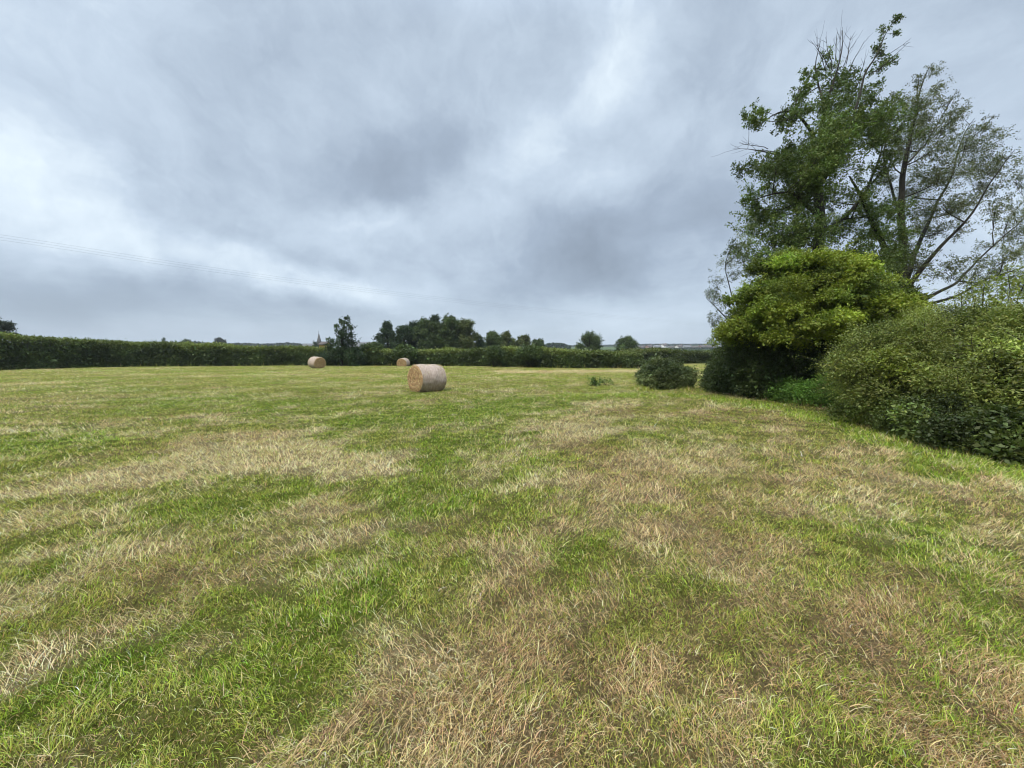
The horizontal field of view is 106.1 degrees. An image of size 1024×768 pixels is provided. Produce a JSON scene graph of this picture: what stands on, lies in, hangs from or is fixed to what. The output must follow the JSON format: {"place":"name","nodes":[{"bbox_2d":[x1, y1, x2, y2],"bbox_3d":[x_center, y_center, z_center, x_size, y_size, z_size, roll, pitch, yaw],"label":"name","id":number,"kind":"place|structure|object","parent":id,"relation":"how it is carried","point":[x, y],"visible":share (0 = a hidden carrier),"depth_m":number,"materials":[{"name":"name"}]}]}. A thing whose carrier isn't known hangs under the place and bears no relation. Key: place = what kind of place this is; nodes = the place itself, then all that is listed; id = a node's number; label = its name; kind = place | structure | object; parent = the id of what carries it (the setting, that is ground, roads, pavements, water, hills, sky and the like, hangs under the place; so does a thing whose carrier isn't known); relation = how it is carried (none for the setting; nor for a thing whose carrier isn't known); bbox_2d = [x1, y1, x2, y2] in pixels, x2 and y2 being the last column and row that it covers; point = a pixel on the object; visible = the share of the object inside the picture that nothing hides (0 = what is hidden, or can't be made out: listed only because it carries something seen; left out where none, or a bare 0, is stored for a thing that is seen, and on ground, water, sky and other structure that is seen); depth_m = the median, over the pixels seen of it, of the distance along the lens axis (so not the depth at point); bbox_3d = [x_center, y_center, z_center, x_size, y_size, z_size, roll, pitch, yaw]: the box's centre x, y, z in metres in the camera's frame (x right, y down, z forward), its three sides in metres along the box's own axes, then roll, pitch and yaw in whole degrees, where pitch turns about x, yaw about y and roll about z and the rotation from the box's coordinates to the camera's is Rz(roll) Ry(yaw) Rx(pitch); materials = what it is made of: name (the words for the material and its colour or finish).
{"place":"outdoors","nodes":[
{"label":"outdoors","id":0,"kind":"place"},
{"bbox_2d":[5,235,681,321],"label":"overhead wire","id":1,"kind":"object","parent":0,"point":[276,276],"visible":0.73,"depth_m":79.09,"materials":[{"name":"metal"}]},
{"bbox_2d":[1,237,690,323],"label":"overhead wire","id":2,"kind":"object","parent":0,"point":[313,283],"visible":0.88,"depth_m":83.20,"materials":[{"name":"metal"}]},
{"bbox_2d":[11,241,686,324],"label":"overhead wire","id":3,"kind":"object","parent":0,"point":[275,280],"visible":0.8,"depth_m":78.21,"materials":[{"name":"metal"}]},
{"bbox_2d":[63,345,709,350],"bbox_3d":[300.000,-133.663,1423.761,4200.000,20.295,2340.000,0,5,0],"label":"hills","id":4,"kind":"structure","parent":0,"point":[609,348],"depth_m":661.32,"materials":[{"name":"green plant"}]},
{"bbox_2d":[571,343,721,346],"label":"distant wood","id":5,"kind":"object","parent":4,"relation":"on","point":[673,344],"visible":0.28,"depth_m":903.88,"materials":[{"name":"green plant"}]},
{"bbox_2d":[633,347,716,349],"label":"distant wood","id":6,"kind":"object","parent":4,"relation":"on","point":[689,348],"visible":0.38,"depth_m":538.76,"materials":[{"name":"green plant"}]},
{"bbox_2d":[0,363,996,460],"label":"rough grass","id":7,"kind":"structure","parent":0,"point":[642,388],"depth_m":13.85,"materials":[{"name":"green plant"}]},
{"bbox_2d":[0,352,1023,767],"bbox_3d":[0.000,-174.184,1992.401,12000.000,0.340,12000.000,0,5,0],"label":"ground","id":8,"kind":"structure","parent":0,"point":[508,584],"depth_m":2.89,"materials":[{"name":"green plant"}]},
{"bbox_2d":[0,317,21,356],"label":"oak tree","id":9,"kind":"object","parent":8,"relation":"on","point":[6,326],"visible":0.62,"depth_m":69.50,"materials":[{"name":"green plant"}]},
{"bbox_2d":[213,337,226,343],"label":"skyline tree","id":10,"kind":"object","parent":8,"relation":"on","point":[219,339],"visible":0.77,"depth_m":257.08,"materials":[{"name":"green plant"}]},
{"bbox_2d":[193,341,302,348],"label":"distant wood","id":11,"kind":"object","parent":8,"relation":"on","point":[273,344],"visible":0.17,"depth_m":502.15,"materials":[{"name":"green plant"}]},
{"bbox_2d":[303,333,320,345],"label":"church","id":12,"kind":"structure","parent":8,"relation":"on","point":[318,341],"depth_m":237.96,"materials":[{"name":"stone"}]},
{"bbox_2d":[308,357,325,367],"bbox_3d":[-19.497,-2.141,38.453,1.387,1.261,1.347,6,7,33],"label":"hay bale","id":13,"kind":"object","parent":8,"relation":"on","point":[316,362],"visible":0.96,"depth_m":38.03,"materials":[{"name":"beige plant"}]},
{"bbox_2d":[0,331,644,369],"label":"hedge","id":14,"kind":"object","parent":8,"relation":"on","point":[24,351],"visible":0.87,"depth_m":42.20,"materials":[{"name":"green plant"}]},
{"bbox_2d":[317,342,328,346],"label":"house","id":15,"kind":"structure","parent":8,"relation":"on","point":[321,344],"depth_m":107.74,"materials":[{"name":"yellow paint"}]},
{"bbox_2d":[314,315,364,365],"bbox_3d":[-19.864,-4.670,44.631,5.883,6.741,3.804,0,5,0],"label":"lone tree","id":16,"kind":"object","parent":8,"relation":"on","point":[344,352],"visible":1,"depth_m":44.37,"materials":[{"name":"green plant"}]},
{"bbox_2d":[353,342,376,346],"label":"farm building","id":17,"kind":"structure","parent":8,"relation":"on","point":[358,344],"depth_m":128.38,"materials":[{"name":"brick"}]},
{"bbox_2d":[357,341,386,360],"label":"hedge bush","id":18,"kind":"object","parent":8,"relation":"on","point":[372,345],"visible":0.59,"depth_m":46.20,"materials":[{"name":"green plant"}]},
{"bbox_2d":[371,320,396,348],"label":"conifer tree","id":19,"kind":"object","parent":8,"relation":"on","point":[385,335],"visible":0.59,"depth_m":80.29,"materials":[{"name":"green plant"}]},
{"bbox_2d":[391,324,413,347],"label":"grove tree","id":20,"kind":"object","parent":8,"relation":"on","point":[403,333],"visible":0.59,"depth_m":78.64,"materials":[{"name":"green plant"}]},
{"bbox_2d":[397,358,409,365],"bbox_3d":[-12.413,-2.419,43.938,1.288,1.180,1.387,0,7,4],"label":"hay bale","id":21,"kind":"object","parent":8,"relation":"on","point":[403,361],"visible":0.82,"depth_m":43.37,"materials":[{"name":"beige plant"}]},
{"bbox_2d":[390,342,418,361],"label":"hedge bush","id":22,"kind":"object","parent":8,"relation":"on","point":[407,351],"visible":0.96,"depth_m":45.17,"materials":[{"name":"green plant"}]},
{"bbox_2d":[407,320,419,347],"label":"grove tree","id":23,"kind":"object","parent":8,"relation":"on","point":[413,342],"visible":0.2,"depth_m":82.13,"materials":[{"name":"green plant"}]},
{"bbox_2d":[412,316,438,349],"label":"grove tree","id":24,"kind":"object","parent":8,"relation":"on","point":[426,333],"visible":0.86,"depth_m":78.49,"materials":[{"name":"green plant"}]},
{"bbox_2d":[407,364,447,391],"bbox_3d":[-3.584,-0.251,16.258,1.398,1.242,1.343,-2,5,-44],"label":"hay bale","id":25,"kind":"object","parent":8,"relation":"on","point":[425,377],"visible":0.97,"depth_m":15.82,"materials":[{"name":"beige plant"}]},
{"bbox_2d":[429,314,441,347],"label":"grove tree","id":26,"kind":"object","parent":8,"relation":"on","point":[434,318],"visible":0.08,"depth_m":82.71,"materials":[{"name":"green plant"}]},
{"bbox_2d":[434,313,465,348],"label":"grove tree","id":27,"kind":"object","parent":8,"relation":"on","point":[447,327],"visible":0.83,"depth_m":78.35,"materials":[{"name":"green plant"}]},
{"bbox_2d":[448,317,480,348],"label":"grove tree","id":28,"kind":"object","parent":8,"relation":"on","point":[468,339],"visible":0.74,"depth_m":80.06,"materials":[{"name":"green plant"}]},
{"bbox_2d":[475,334,485,347],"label":"tree","id":29,"kind":"object","parent":8,"relation":"on","point":[480,343],"visible":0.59,"depth_m":83.90,"materials":[{"name":"green plant"}]},
{"bbox_2d":[483,330,502,346],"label":"tree","id":30,"kind":"object","parent":8,"relation":"on","point":[493,337],"visible":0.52,"depth_m":85.95,"materials":[{"name":"green plant"}]},
{"bbox_2d":[484,345,505,366],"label":"hedge bush","id":31,"kind":"object","parent":8,"relation":"on","point":[495,352],"visible":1,"depth_m":40.35,"materials":[{"name":"green plant"}]},
{"bbox_2d":[500,330,515,346],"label":"tree","id":32,"kind":"object","parent":8,"relation":"on","point":[507,337],"visible":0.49,"depth_m":88.31,"materials":[{"name":"green plant"}]},
{"bbox_2d":[0,364,1023,767],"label":"cut hay","id":33,"kind":"object","parent":8,"relation":"on","point":[560,608],"visible":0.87,"depth_m":2.43,"materials":[{"name":"beige plant"}]},
{"bbox_2d":[515,333,532,346],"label":"tree","id":34,"kind":"object","parent":8,"relation":"on","point":[522,340],"visible":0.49,"depth_m":88.63,"materials":[{"name":"green plant"}]},
{"bbox_2d":[514,344,544,366],"bbox_3d":[1.892,-3.012,40.892,3.527,2.582,2.855,0,5,0],"label":"hedge bush","id":35,"kind":"object","parent":8,"relation":"on","point":[531,351],"visible":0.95,"depth_m":40.29,"materials":[{"name":"green plant"}]},
{"bbox_2d":[531,338,544,346],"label":"tree","id":36,"kind":"object","parent":8,"relation":"on","point":[539,342],"visible":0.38,"depth_m":90.91,"materials":[{"name":"green plant"}]},
{"bbox_2d":[544,342,570,348],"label":"distant wood","id":37,"kind":"object","parent":8,"relation":"on","point":[557,345],"visible":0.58,"depth_m":380.10,"materials":[{"name":"green plant"}]},
{"bbox_2d":[576,330,604,350],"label":"tree","id":38,"kind":"object","parent":8,"relation":"on","point":[592,341],"visible":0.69,"depth_m":93.90,"materials":[{"name":"green plant"}]},
{"bbox_2d":[585,375,605,385],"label":"weed tuft","id":39,"kind":"object","parent":8,"relation":"on","point":[594,381],"visible":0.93,"depth_m":18.57,"materials":[{"name":"green plant"}]},
{"bbox_2d":[600,377,613,385],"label":"weed tuft","id":40,"kind":"object","parent":8,"relation":"on","point":[612,382],"visible":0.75,"depth_m":19.07,"materials":[{"name":"green plant"}]},
{"bbox_2d":[613,335,640,351],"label":"tree","id":41,"kind":"object","parent":8,"relation":"on","point":[625,342],"visible":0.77,"depth_m":94.05,"materials":[{"name":"green plant"}]},
{"bbox_2d":[619,347,712,363],"bbox_3d":[24.554,-3.727,55.590,19.379,3.355,4.834,-1,5,-13],"label":"hedge","id":42,"kind":"object","parent":8,"relation":"on","point":[692,356],"visible":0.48,"depth_m":54.03,"materials":[{"name":"green plant"}]},
{"bbox_2d":[633,353,699,389],"bbox_3d":[6.968,-0.480,17.494,2.989,1.860,2.754,0,5,0],"label":"round bush","id":43,"kind":"object","parent":8,"relation":"on","point":[657,372],"visible":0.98,"depth_m":16.84,"materials":[{"name":"green plant"}]},
{"bbox_2d":[704,216,758,327],"bbox_3d":[8.939,-3.085,15.557,2.557,6.963,1.860,0,5,0],"label":"willow sapling","id":44,"kind":"object","parent":8,"relation":"on","point":[730,259],"visible":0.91,"depth_m":15.41,"materials":[{"name":"green plant"}]},
{"bbox_2d":[695,342,802,395],"bbox_3d":[8.987,-0.675,14.839,3.385,2.913,4.638,2,5,23],"label":"bramble bush","id":45,"kind":"object","parent":8,"relation":"on","point":[714,378],"visible":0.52,"depth_m":13.99,"materials":[{"name":"green plant"}]},
{"bbox_2d":[717,293,844,400],"bbox_3d":[10.077,-1.160,13.520,5.206,4.015,3.500,2,5,22],"label":"elder shrub","id":46,"kind":"object","parent":8,"relation":"on","point":[802,362],"visible":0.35,"depth_m":12.82,"materials":[{"name":"green plant"}]},
{"bbox_2d":[760,370,851,407],"bbox_3d":[9.276,0.199,12.121,2.249,1.468,2.608,0,5,0],"label":"nettle clump","id":47,"kind":"object","parent":8,"relation":"on","point":[798,389],"visible":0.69,"depth_m":11.76,"materials":[{"name":"green plant"}]},
{"bbox_2d":[703,239,944,379],"bbox_3d":[9.980,-2.111,13.088,6.528,5.407,5.509,0,5,0],"label":"hawthorn shrub","id":48,"kind":"object","parent":8,"relation":"on","point":[862,288],"visible":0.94,"depth_m":11.85,"materials":[{"name":"green plant"}]},
{"bbox_2d":[719,13,936,275],"bbox_3d":[14.019,-7.726,16.832,10.823,16.183,5.761,0,5,0],"label":"tall tree","id":49,"kind":"object","parent":8,"relation":"on","point":[803,171],"visible":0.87,"depth_m":16.05,"materials":[{"name":"green plant"}]},
{"bbox_2d":[860,347,916,427],"bbox_3d":[8.152,0.078,8.398,0.841,1.828,0.906,-5,7,-43],"label":"young shrub","id":50,"kind":"object","parent":8,"relation":"on","point":[901,368],"visible":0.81,"depth_m":8.19,"materials":[{"name":"green plant"}]},
{"bbox_2d":[788,278,1023,431],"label":"sprawling shrub","id":51,"kind":"object","parent":8,"relation":"on","point":[974,352],"visible":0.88,"depth_m":7.88,"materials":[{"name":"green plant"}]},
{"bbox_2d":[822,379,1023,464],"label":"bramble bush","id":52,"kind":"object","parent":8,"relation":"on","point":[996,431],"visible":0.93,"depth_m":6.41,"materials":[{"name":"green plant"}]},
{"bbox_2d":[849,61,1023,303],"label":"willow tree","id":53,"kind":"object","parent":8,"relation":"on","point":[952,206],"visible":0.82,"depth_m":18.10,"materials":[{"name":"green plant"}]},
{"bbox_2d":[934,256,1023,314],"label":"ash sapling","id":54,"kind":"object","parent":8,"relation":"on","point":[999,299],"visible":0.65,"depth_m":9.37,"materials":[{"name":"green plant"}]},
{"bbox_2d":[0,0,1023,347],"label":"sky","id":55,"kind":"structure","parent":0,"point":[557,155],"materials":[{"name":"grey"}]}
]}

